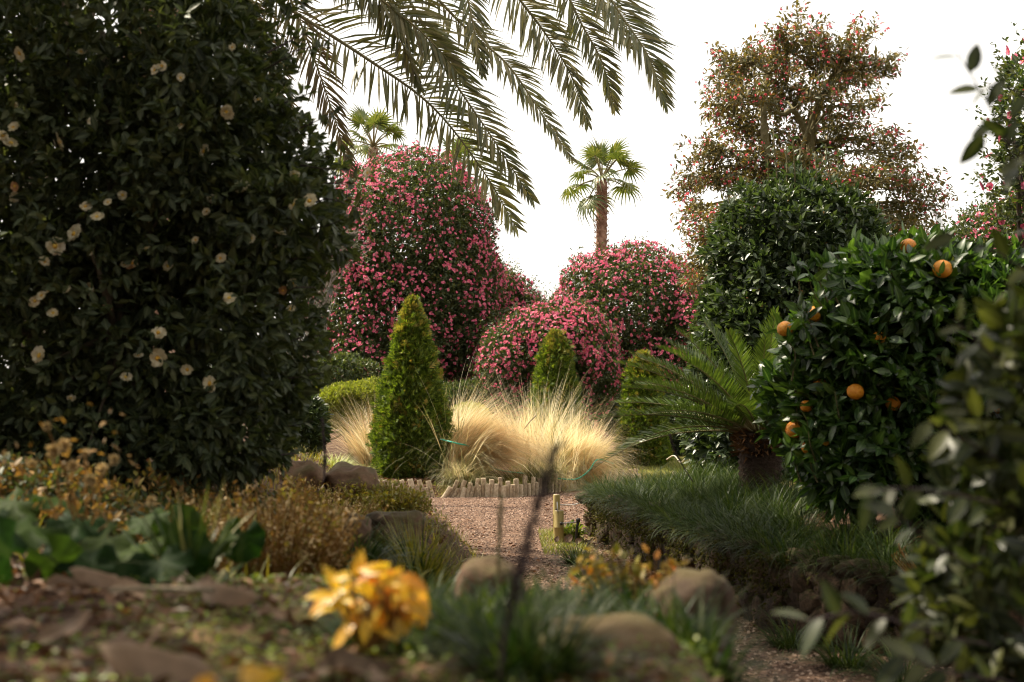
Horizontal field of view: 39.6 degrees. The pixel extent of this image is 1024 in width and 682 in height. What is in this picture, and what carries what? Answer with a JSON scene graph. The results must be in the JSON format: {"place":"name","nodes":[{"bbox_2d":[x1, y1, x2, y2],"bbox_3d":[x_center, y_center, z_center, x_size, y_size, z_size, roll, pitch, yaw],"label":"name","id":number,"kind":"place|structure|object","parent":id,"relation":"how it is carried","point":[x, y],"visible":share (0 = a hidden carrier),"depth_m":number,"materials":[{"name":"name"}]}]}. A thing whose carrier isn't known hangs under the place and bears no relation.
{"place":"outdoors","nodes":[
{"label":"outdoors","id":0,"kind":"place"},
{"bbox_2d":[329,375,378,467],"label":"ornamental grass","id":1,"kind":"object","parent":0,"point":[362,449],"depth_m":20.84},
{"bbox_2d":[448,382,518,427],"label":"ornamental grass","id":2,"kind":"object","parent":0,"point":[464,408],"depth_m":21.55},
{"bbox_2d":[0,412,1013,681],"bbox_3d":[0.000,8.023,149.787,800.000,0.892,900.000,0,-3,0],"label":"ground","id":3,"kind":"structure","parent":0,"point":[224,672],"depth_m":2.47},
{"bbox_2d":[37,610,90,643],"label":"fallen leaf","id":4,"kind":"object","parent":3,"relation":"on","point":[50,632],"visible":1,"depth_m":1.90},
{"bbox_2d":[45,574,92,588],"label":"rock","id":5,"kind":"object","parent":3,"relation":"on","point":[55,580],"visible":0.86,"depth_m":2.50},
{"bbox_2d":[0,450,144,537],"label":"undergrowth","id":6,"kind":"object","parent":3,"relation":"on","point":[17,469],"visible":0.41,"depth_m":4.31,"materials":[{"name":"brown plant"}]},
{"bbox_2d":[1,451,173,556],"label":"undergrowth","id":7,"kind":"object","parent":3,"relation":"on","point":[50,464],"visible":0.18,"depth_m":4.54,"materials":[{"name":"brown plant"}]},
{"bbox_2d":[69,567,119,588],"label":"rock","id":8,"kind":"object","parent":3,"relation":"on","point":[100,579],"visible":0.92,"depth_m":2.49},
{"bbox_2d":[1,402,197,544],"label":"puffhead plant","id":9,"kind":"object","parent":3,"relation":"on","point":[53,449],"visible":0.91,"depth_m":3.06,"materials":[{"name":"plant"}]},
{"bbox_2d":[0,488,265,588],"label":"leopard plant","id":10,"kind":"object","parent":3,"relation":"on","point":[63,536],"visible":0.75,"depth_m":2.75,"materials":[{"name":"green plant"}]},
{"bbox_2d":[111,577,165,599],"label":"rock","id":11,"kind":"object","parent":3,"relation":"on","point":[123,582],"visible":0.59,"depth_m":2.44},
{"bbox_2d":[99,639,209,681],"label":"rock","id":12,"kind":"object","parent":3,"relation":"on","point":[124,658],"visible":0.98,"depth_m":1.71,"materials":[{"name":"stone"}]},
{"bbox_2d":[62,474,254,577],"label":"undergrowth","id":13,"kind":"object","parent":3,"relation":"on","point":[137,498],"visible":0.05,"depth_m":4.64,"materials":[{"name":"brown plant"}]},
{"bbox_2d":[109,586,214,592],"bbox_3d":[-0.522,0.372,2.126,0.166,0.011,0.022,-1,-3,10],"label":"fallen stick","id":14,"kind":"object","parent":3,"relation":"on","point":[163,588],"visible":1,"depth_m":2.13,"materials":[{"name":"wood"}]},
{"bbox_2d":[91,478,268,578],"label":"iris clump","id":15,"kind":"object","parent":3,"relation":"on","point":[180,538],"visible":0.54,"depth_m":2.70,"materials":[{"name":"green plant"}]},
{"bbox_2d":[0,0,370,491],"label":"cream camellia","id":16,"kind":"object","parent":3,"relation":"on","point":[239,263],"visible":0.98,"depth_m":5.70,"materials":[{"name":"green plant"}]},
{"bbox_2d":[176,575,212,596],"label":"fallen leaf","id":17,"kind":"object","parent":3,"relation":"on","point":[206,579],"visible":0.59,"depth_m":2.40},
{"bbox_2d":[113,550,299,596],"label":"strap leaf plant","id":18,"kind":"object","parent":3,"relation":"on","point":[226,576],"visible":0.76,"depth_m":2.51,"materials":[{"name":"green plant"}]},
{"bbox_2d":[174,489,246,529],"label":"rusty perennial","id":19,"kind":"object","parent":3,"relation":"on","point":[213,501],"visible":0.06,"depth_m":5.17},
{"bbox_2d":[133,458,321,540],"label":"undergrowth","id":20,"kind":"object","parent":3,"relation":"on","point":[163,482],"visible":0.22,"depth_m":5.51,"materials":[{"name":"brown plant"}]},
{"bbox_2d":[198,582,257,606],"bbox_3d":[-0.454,0.405,2.276,0.100,0.036,0.056,0,-3,0],"label":"rock","id":21,"kind":"object","parent":3,"relation":"on","point":[227,595],"visible":0.94,"depth_m":2.26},
{"bbox_2d":[196,663,285,681],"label":"yellow leaved plant","id":22,"kind":"object","parent":3,"relation":"on","point":[252,673],"visible":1,"depth_m":1.18,"materials":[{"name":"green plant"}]},
{"bbox_2d":[256,604,286,618],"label":"fallen leaf","id":23,"kind":"object","parent":3,"relation":"on","point":[269,610],"visible":1,"depth_m":2.18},
{"bbox_2d":[211,479,335,534],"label":"undergrowth","id":24,"kind":"object","parent":3,"relation":"on","point":[227,486],"visible":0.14,"depth_m":6.48,"materials":[{"name":"brown plant"}]},
{"bbox_2d":[186,463,366,581],"bbox_3d":[-0.718,0.596,4.379,0.548,0.436,0.543,0,-3,0],"label":"rusty perennial","id":25,"kind":"object","parent":3,"relation":"on","point":[283,544],"visible":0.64,"depth_m":4.28,"materials":[{"name":"plant"}]},
{"bbox_2d":[13,445,555,594],"bbox_3d":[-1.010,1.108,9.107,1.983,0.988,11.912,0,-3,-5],"label":"bank grass","id":26,"kind":"structure","parent":3,"relation":"on","point":[329,467],"depth_m":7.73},
{"bbox_2d":[4,358,593,432],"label":"hedgerow","id":27,"kind":"object","parent":3,"relation":"on","point":[588,426],"depth_m":55.55,"materials":[{"name":"green plant"}]},
{"bbox_2d":[267,394,333,460],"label":"dark shrub","id":28,"kind":"object","parent":3,"relation":"on","point":[317,411],"visible":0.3,"depth_m":14.77,"materials":[{"name":"green plant"}]},
{"bbox_2d":[275,460,326,492],"bbox_3d":[-1.281,0.827,8.558,0.324,0.227,0.418,0,-3,0],"label":"boulder","id":29,"kind":"object","parent":3,"relation":"on","point":[309,469],"visible":0.46,"depth_m":8.43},
{"bbox_2d":[319,417,327,481],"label":"flower stalk","id":30,"kind":"object","parent":3,"relation":"on","point":[324,460],"visible":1,"depth_m":4.99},
{"bbox_2d":[292,203,371,368],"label":"bare shrub","id":31,"kind":"object","parent":3,"relation":"on","point":[330,283],"visible":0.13,"depth_m":18.05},
{"bbox_2d":[279,471,389,518],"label":"seedhead plant","id":32,"kind":"object","parent":3,"relation":"on","point":[360,508],"visible":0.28,"depth_m":7.55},
{"bbox_2d":[321,453,370,466],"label":"striped sedge","id":33,"kind":"object","parent":3,"relation":"on","point":[334,463],"visible":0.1,"depth_m":19.80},
{"bbox_2d":[316,375,380,461],"bbox_3d":[-2.679,1.315,23.972,1.634,1.490,1.286,0,-3,0],"label":"golden mound conifer","id":34,"kind":"object","parent":3,"relation":"on","point":[336,397],"visible":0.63,"depth_m":23.59,"materials":[{"name":"green plant"}]},
{"bbox_2d":[327,513,372,550],"bbox_3d":[-0.641,0.750,5.566,0.185,0.161,0.260,0,-3,0],"label":"boulder","id":35,"kind":"object","parent":3,"relation":"on","point":[364,529],"visible":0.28,"depth_m":5.49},
{"bbox_2d":[323,461,380,511],"bbox_3d":[-0.991,0.904,8.764,0.351,0.321,0.514,0,-3,0],"label":"boulder","id":36,"kind":"object","parent":3,"relation":"on","point":[343,471],"visible":0.51,"depth_m":8.59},
{"bbox_2d":[315,646,402,679],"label":"fallen leaf","id":37,"kind":"object","parent":3,"relation":"on","point":[338,659],"visible":0.85,"depth_m":1.74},
{"bbox_2d":[0,567,721,681],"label":"ground cover","id":38,"kind":"object","parent":3,"relation":"on","point":[247,647],"visible":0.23,"depth_m":1.93,"materials":[{"name":"green plant"}]},
{"bbox_2d":[0,565,726,681],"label":"leaf litter","id":39,"kind":"object","parent":3,"relation":"on","point":[46,649],"visible":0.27,"depth_m":2.07,"materials":[{"name":"plant"}]},
{"bbox_2d":[304,549,431,658],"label":"yellow leaved plant","id":40,"kind":"object","parent":3,"relation":"on","point":[394,585],"visible":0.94,"depth_m":1.92,"materials":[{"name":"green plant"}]},
{"bbox_2d":[329,102,410,429],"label":"fan palm","id":41,"kind":"object","parent":3,"relation":"on","point":[377,120],"visible":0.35,"depth_m":46.16,"materials":[{"name":"green plant"}]},
{"bbox_2d":[314,510,425,577],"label":"liriope clump","id":42,"kind":"object","parent":3,"relation":"on","point":[375,553],"visible":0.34,"depth_m":5.33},
{"bbox_2d":[333,477,434,512],"bbox_3d":[-0.768,0.956,8.557,0.631,0.288,0.622,0,-3,0],"label":"olive shrublet","id":43,"kind":"object","parent":3,"relation":"on","point":[399,498],"visible":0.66,"depth_m":8.43,"materials":[{"name":"green plant"}]},
{"bbox_2d":[368,666,399,681],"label":"fallen leaf","id":44,"kind":"object","parent":3,"relation":"on","point":[376,675],"visible":0.97,"depth_m":1.65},
{"bbox_2d":[263,573,505,662],"bbox_3d":[-0.162,0.432,2.083,0.432,0.184,0.463,0,-3,0],"label":"liriope clump","id":45,"kind":"object","parent":3,"relation":"on","point":[350,639],"visible":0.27,"depth_m":2.01,"materials":[{"name":"plant"}]},
{"bbox_2d":[366,510,427,547],"bbox_3d":[-0.530,0.864,6.560,0.290,0.174,0.451,0,-3,0],"label":"boulder","id":46,"kind":"object","parent":3,"relation":"on","point":[376,517],"visible":0.54,"depth_m":6.42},
{"bbox_2d":[131,0,677,391],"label":"date palm","id":47,"kind":"object","parent":3,"relation":"on","point":[450,63],"visible":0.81,"depth_m":12.10,"materials":[{"name":"green plant"}]},
{"bbox_2d":[358,557,460,600],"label":"liriope clump","id":48,"kind":"object","parent":3,"relation":"on","point":[448,584],"visible":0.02,"depth_m":3.31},
{"bbox_2d":[308,133,514,390],"bbox_3d":[-2.090,-0.955,28.079,4.638,6.399,3.967,0,-3,0],"label":"pink camellia bush","id":49,"kind":"object","parent":3,"relation":"on","point":[447,272],"visible":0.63,"depth_m":26.90,"materials":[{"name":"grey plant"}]},
{"bbox_2d":[365,294,457,478],"bbox_3d":[-1.412,0.663,20.001,1.339,2.706,1.304,0,-3,0],"label":"cone conifer","id":50,"kind":"object","parent":3,"relation":"on","point":[400,424],"visible":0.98,"depth_m":19.66,"materials":[{"name":"green plant"}]},
{"bbox_2d":[309,350,522,429],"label":"dark shrub","id":51,"kind":"object","parent":3,"relation":"on","point":[346,369],"visible":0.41,"depth_m":25.12,"materials":[{"name":"green plant"}]},
{"bbox_2d":[370,509,485,591],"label":"yellow green grass","id":52,"kind":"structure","parent":3,"relation":"on","point":[435,566],"depth_m":5.91,"materials":[{"name":"plant"}]},
{"bbox_2d":[377,472,496,484],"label":"dry leaf litter","id":53,"kind":"object","parent":3,"relation":"on","point":[418,478],"visible":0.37,"depth_m":19.41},
{"bbox_2d":[358,568,542,618],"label":"liriope clump","id":54,"kind":"object","parent":3,"relation":"on","point":[477,593],"visible":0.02,"depth_m":2.57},
{"bbox_2d":[363,357,546,453],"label":"ornamental grass","id":55,"kind":"object","parent":3,"relation":"on","point":[461,421],"depth_m":20.20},
{"bbox_2d":[430,132,493,220],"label":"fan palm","id":56,"kind":"object","parent":3,"relation":"on","point":[460,155],"visible":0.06,"depth_m":46.15,"materials":[{"name":"green plant"}]},
{"bbox_2d":[423,447,506,495],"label":"ornamental grass","id":57,"kind":"object","parent":3,"relation":"on","point":[469,474],"depth_m":19.06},
{"bbox_2d":[330,559,600,658],"bbox_3d":[-0.052,0.406,2.086,0.424,0.184,0.422,0,-3,0],"label":"liriope clump","id":58,"kind":"object","parent":3,"relation":"on","point":[451,612],"visible":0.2,"depth_m":2.02,"materials":[{"name":"plant"}]},
{"bbox_2d":[351,368,583,487],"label":"ornamental grass","id":59,"kind":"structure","parent":3,"relation":"on","point":[477,444],"depth_m":19.55,"materials":[{"name":"plant"}]},
{"bbox_2d":[450,400,491,428],"bbox_3d":[-0.725,1.494,23.471,0.816,1.064,0.971,0,-3,0],"label":"golden mound conifer","id":60,"kind":"object","parent":3,"relation":"on","point":[473,405],"visible":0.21,"depth_m":23.25,"materials":[{"name":"yellow plant"}]},
{"bbox_2d":[454,555,524,602],"bbox_3d":[-0.051,0.537,3.125,0.159,0.135,0.222,0,-3,0],"label":"boulder","id":61,"kind":"object","parent":3,"relation":"on","point":[481,564],"visible":0.37,"depth_m":3.05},
{"bbox_2d":[494,493,504,611],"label":"flower stalk","id":62,"kind":"object","parent":3,"relation":"on","point":[500,521],"visible":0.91,"depth_m":2.58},
{"bbox_2d":[467,252,546,433],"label":"pink camellia bush","id":63,"kind":"object","parent":3,"relation":"on","point":[518,293],"visible":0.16,"depth_m":30.65,"materials":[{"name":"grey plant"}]},
{"bbox_2d":[379,468,640,497],"bbox_3d":[0.415,2.017,20.050,5.374,0.319,1.452,2,-4,-41],"label":"log edging","id":64,"kind":"object","parent":3,"relation":"on","point":[517,489],"visible":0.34,"depth_m":18.80,"materials":[{"name":"wood"}]},
{"bbox_2d":[434,572,588,609],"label":"liriope clump","id":65,"kind":"object","parent":3,"relation":"on","point":[507,589],"visible":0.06,"depth_m":2.92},
{"bbox_2d":[440,438,607,479],"bbox_3d":[0.363,1.678,20.282,3.237,0.612,0.657,2,-3,-34],"label":"garden hose","id":66,"kind":"object","parent":3,"relation":"on","point":[521,472],"visible":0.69,"depth_m":20.26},
{"bbox_2d":[359,456,689,555],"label":"lawn grass","id":67,"kind":"structure","parent":3,"relation":"on","point":[548,534],"depth_m":13.45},
{"bbox_2d":[370,545,681,681],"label":"liriope clump","id":68,"kind":"object","parent":3,"relation":"on","point":[524,639],"visible":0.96,"depth_m":1.71,"materials":[{"name":"plant"}]},
{"bbox_2d":[496,438,568,679],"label":"flower stalk","id":69,"kind":"object","parent":3,"relation":"on","point":[526,548],"visible":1,"depth_m":1.54,"materials":[{"name":"plant"}]},
{"bbox_2d":[512,453,570,492],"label":"ornamental grass","id":70,"kind":"object","parent":3,"relation":"on","point":[529,475],"depth_m":19.81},
{"bbox_2d":[422,495,663,591],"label":"path edge litter","id":71,"kind":"object","parent":3,"relation":"on","point":[530,558],"visible":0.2,"depth_m":12.30,"materials":[{"name":"brown plant"}]},
{"bbox_2d":[466,282,631,424],"bbox_3d":[0.679,0.528,25.491,2.985,3.187,2.724,0,-3,0],"label":"pink camellia bush","id":72,"kind":"object","parent":3,"relation":"on","point":[524,331],"visible":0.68,"depth_m":24.78,"materials":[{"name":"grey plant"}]},
{"bbox_2d":[526,328,585,446],"bbox_3d":[0.741,0.947,23.982,1.059,2.391,1.105,0,-3,0],"label":"cone conifer","id":73,"kind":"object","parent":3,"relation":"on","point":[555,353],"visible":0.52,"depth_m":23.77,"materials":[{"name":"green plant"}]},
{"bbox_2d":[520,439,592,492],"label":"ornamental grass","id":74,"kind":"object","parent":3,"relation":"on","point":[564,473],"depth_m":20.32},
{"bbox_2d":[553,494,559,533],"bbox_3d":[0.415,1.637,13.236,0.070,0.420,0.071,0,-3,0],"label":"bamboo post","id":75,"kind":"object","parent":3,"relation":"on","point":[556,498],"visible":0.46,"depth_m":13.22,"materials":[{"name":"beige wood"}]},
{"bbox_2d":[554,510,563,543],"bbox_3d":[0.406,1.631,12.285,0.087,0.337,0.087,0,-3,0],"label":"bamboo post","id":76,"kind":"object","parent":3,"relation":"on","point":[558,519],"visible":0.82,"depth_m":12.25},
{"bbox_2d":[448,563,695,617],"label":"liriope clump","id":77,"kind":"object","parent":3,"relation":"on","point":[559,595],"visible":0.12,"depth_m":2.63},
{"bbox_2d":[495,382,650,488],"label":"ornamental grass","id":78,"kind":"object","parent":3,"relation":"on","point":[579,455],"depth_m":20.77,"materials":[{"name":"plant"}]},
{"bbox_2d":[539,532,608,567],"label":"liriope clump","id":79,"kind":"object","parent":3,"relation":"on","point":[565,558],"visible":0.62,"depth_m":10.53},
{"bbox_2d":[564,519,586,540],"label":"green seedling","id":80,"kind":"object","parent":3,"relation":"on","point":[570,529],"visible":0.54,"depth_m":12.50,"materials":[{"name":"green plant"}]},
{"bbox_2d":[529,407,636,474],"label":"ornamental grass","id":81,"kind":"object","parent":3,"relation":"on","point":[569,430],"depth_m":21.80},
{"bbox_2d":[544,547,629,588],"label":"liriope clump","id":82,"kind":"object","parent":3,"relation":"on","point":[577,575],"visible":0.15,"depth_m":9.51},
{"bbox_2d":[539,574,653,610],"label":"liriope clump","id":83,"kind":"object","parent":3,"relation":"on","point":[591,597],"visible":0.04,"depth_m":2.89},
{"bbox_2d":[559,135,649,440],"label":"fan palm","id":84,"kind":"object","parent":3,"relation":"on","point":[599,155],"visible":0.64,"depth_m":40.08,"materials":[{"name":"green plant"}]},
{"bbox_2d":[562,542,650,610],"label":"orange tipped plant","id":85,"kind":"object","parent":3,"relation":"on","point":[598,566],"visible":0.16,"depth_m":3.02,"materials":[{"name":"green plant"}]},
{"bbox_2d":[540,613,680,658],"bbox_3d":[0.121,0.457,1.980,0.243,0.152,0.225,0,-3,0],"label":"boulder","id":86,"kind":"object","parent":3,"relation":"on","point":[660,636],"visible":0.4,"depth_m":1.93,"materials":[{"name":"stone"}]},
{"bbox_2d":[545,231,701,429],"bbox_3d":[2.370,0.021,29.011,3.893,4.553,3.877,0,-3,0],"label":"pink camellia bush","id":87,"kind":"object","parent":3,"relation":"on","point":[646,289],"visible":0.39,"depth_m":27.98,"materials":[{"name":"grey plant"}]},
{"bbox_2d":[543,563,736,659],"bbox_3d":[0.260,0.610,2.859,0.455,0.317,0.440,0,-3,0],"label":"liriope clump","id":88,"kind":"object","parent":3,"relation":"on","point":[628,597],"visible":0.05,"depth_m":2.82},
{"bbox_2d":[595,382,685,455],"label":"dark shrub","id":89,"kind":"object","parent":3,"relation":"on","point":[675,440],"visible":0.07,"depth_m":26.57,"materials":[{"name":"green plant"}]},
{"bbox_2d":[611,349,674,465],"bbox_3d":[2.214,1.165,23.974,1.119,2.094,1.105,0,-3,0],"label":"cone conifer","id":90,"kind":"object","parent":3,"relation":"on","point":[656,450],"visible":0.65,"depth_m":23.70,"materials":[{"name":"green plant"}]},
{"bbox_2d":[620,544,688,604],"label":"yellow leaved plant","id":91,"kind":"object","parent":3,"relation":"on","point":[658,576],"visible":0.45,"depth_m":2.96,"materials":[{"name":"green plant"}]},
{"bbox_2d":[555,568,802,681],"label":"liriope clump","id":92,"kind":"object","parent":3,"relation":"on","point":[676,621],"visible":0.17,"depth_m":2.30,"materials":[{"name":"plant"}]},
{"bbox_2d":[588,306,784,494],"bbox_3d":[1.829,0.501,10.883,2.509,1.527,2.349,0,-3,0],"label":"cycad","id":93,"kind":"object","parent":3,"relation":"on","point":[736,414],"visible":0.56,"depth_m":10.71,"materials":[{"name":"plant"}]},
{"bbox_2d":[647,568,737,673],"bbox_3d":[0.345,0.572,2.725,0.169,0.276,0.261,0,-3,0],"label":"boulder","id":94,"kind":"object","parent":3,"relation":"on","point":[689,581],"visible":0.41,"depth_m":2.65,"materials":[{"name":"stone"}]},
{"bbox_2d":[597,566,817,681],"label":"liriope clump","id":95,"kind":"object","parent":3,"relation":"on","point":[688,634],"visible":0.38,"depth_m":2.07,"materials":[{"name":"plant"}]},
{"bbox_2d":[667,130,901,479],"bbox_3d":[2.833,-0.099,13.647,2.644,3.873,1.963,0,-3,0],"label":"dark camellia","id":96,"kind":"object","parent":3,"relation":"on","point":[752,276],"visible":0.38,"depth_m":13.20,"materials":[{"name":"green plant"}]},
{"bbox_2d":[740,608,838,654],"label":"liriope clump","id":97,"kind":"object","parent":3,"relation":"on","point":[789,640],"visible":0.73,"depth_m":6.91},
{"bbox_2d":[575,483,1023,673],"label":"stone retaining wall","id":98,"kind":"structure","parent":3,"relation":"on","point":[810,604],"depth_m":7.20,"materials":[{"name":"stone"}]},
{"bbox_2d":[574,484,971,652],"bbox_3d":[1.306,1.327,9.187,1.402,0.594,8.042,1,-3,-17],"label":"wall moss","id":99,"kind":"object","parent":98,"relation":"attached to","point":[603,517],"depth_m":9.05,"materials":[{"name":"plant"}]},
{"bbox_2d":[891,545,915,572],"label":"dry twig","id":100,"kind":"object","parent":99,"relation":"on","point":[903,561],"visible":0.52,"depth_m":6.24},
{"bbox_2d":[565,452,1009,590],"bbox_3d":[1.656,1.081,9.796,1.922,0.528,7.882,0,-3,-6],"label":"liriope border","id":101,"kind":"object","parent":98,"relation":"on","point":[719,498],"visible":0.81,"depth_m":8.92,"materials":[{"name":"plant"}]},
{"bbox_2d":[660,0,958,298],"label":"red flowered tree","id":102,"kind":"object","parent":3,"relation":"on","point":[838,66],"visible":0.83,"depth_m":21.94,"materials":[{"name":"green plant"}]},
{"bbox_2d":[660,485,999,555],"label":"bed leaf litter","id":103,"kind":"object","parent":3,"relation":"on","point":[896,527],"visible":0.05,"depth_m":8.09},
{"bbox_2d":[780,617,908,678],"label":"liriope clump","id":104,"kind":"object","parent":3,"relation":"on","point":[847,662],"visible":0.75,"depth_m":6.32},
{"bbox_2d":[747,221,1023,529],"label":"orange tree","id":105,"kind":"object","parent":3,"relation":"on","point":[861,366],"visible":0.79,"depth_m":7.76,"materials":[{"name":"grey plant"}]},
{"bbox_2d":[832,633,958,681],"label":"liriope clump","id":106,"kind":"object","parent":3,"relation":"on","point":[901,677],"visible":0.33,"depth_m":5.97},
{"bbox_2d":[771,43,1023,681],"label":"bush","id":107,"kind":"object","parent":3,"relation":"on","point":[971,630],"visible":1,"depth_m":2.33,"materials":[{"name":"green plant"}]},
{"bbox_2d":[928,183,1023,253],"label":"pink camellia bush","id":108,"kind":"object","parent":3,"relation":"on","point":[980,219],"visible":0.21,"depth_m":16.79,"materials":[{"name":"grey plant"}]},
{"bbox_2d":[961,22,1023,248],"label":"pink camellia bush","id":109,"kind":"object","parent":3,"relation":"on","point":[1012,73],"visible":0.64,"depth_m":10.59,"materials":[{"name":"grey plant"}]},
{"bbox_2d":[1,0,1023,411],"label":"sky","id":110,"kind":"structure","parent":0,"point":[930,29],"materials":[{"name":"white"}]},
{"bbox_2d":[464,366,620,463],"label":"ornamental grass","id":111,"kind":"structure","parent":0,"point":[549,421],"depth_m":22.31,"materials":[{"name":"plant"}]},
{"bbox_2d":[424,492,1010,681],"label":"path gravel","id":112,"kind":"structure","parent":0,"point":[565,573],"depth_m":12.45,"materials":[{"name":"gravel"}]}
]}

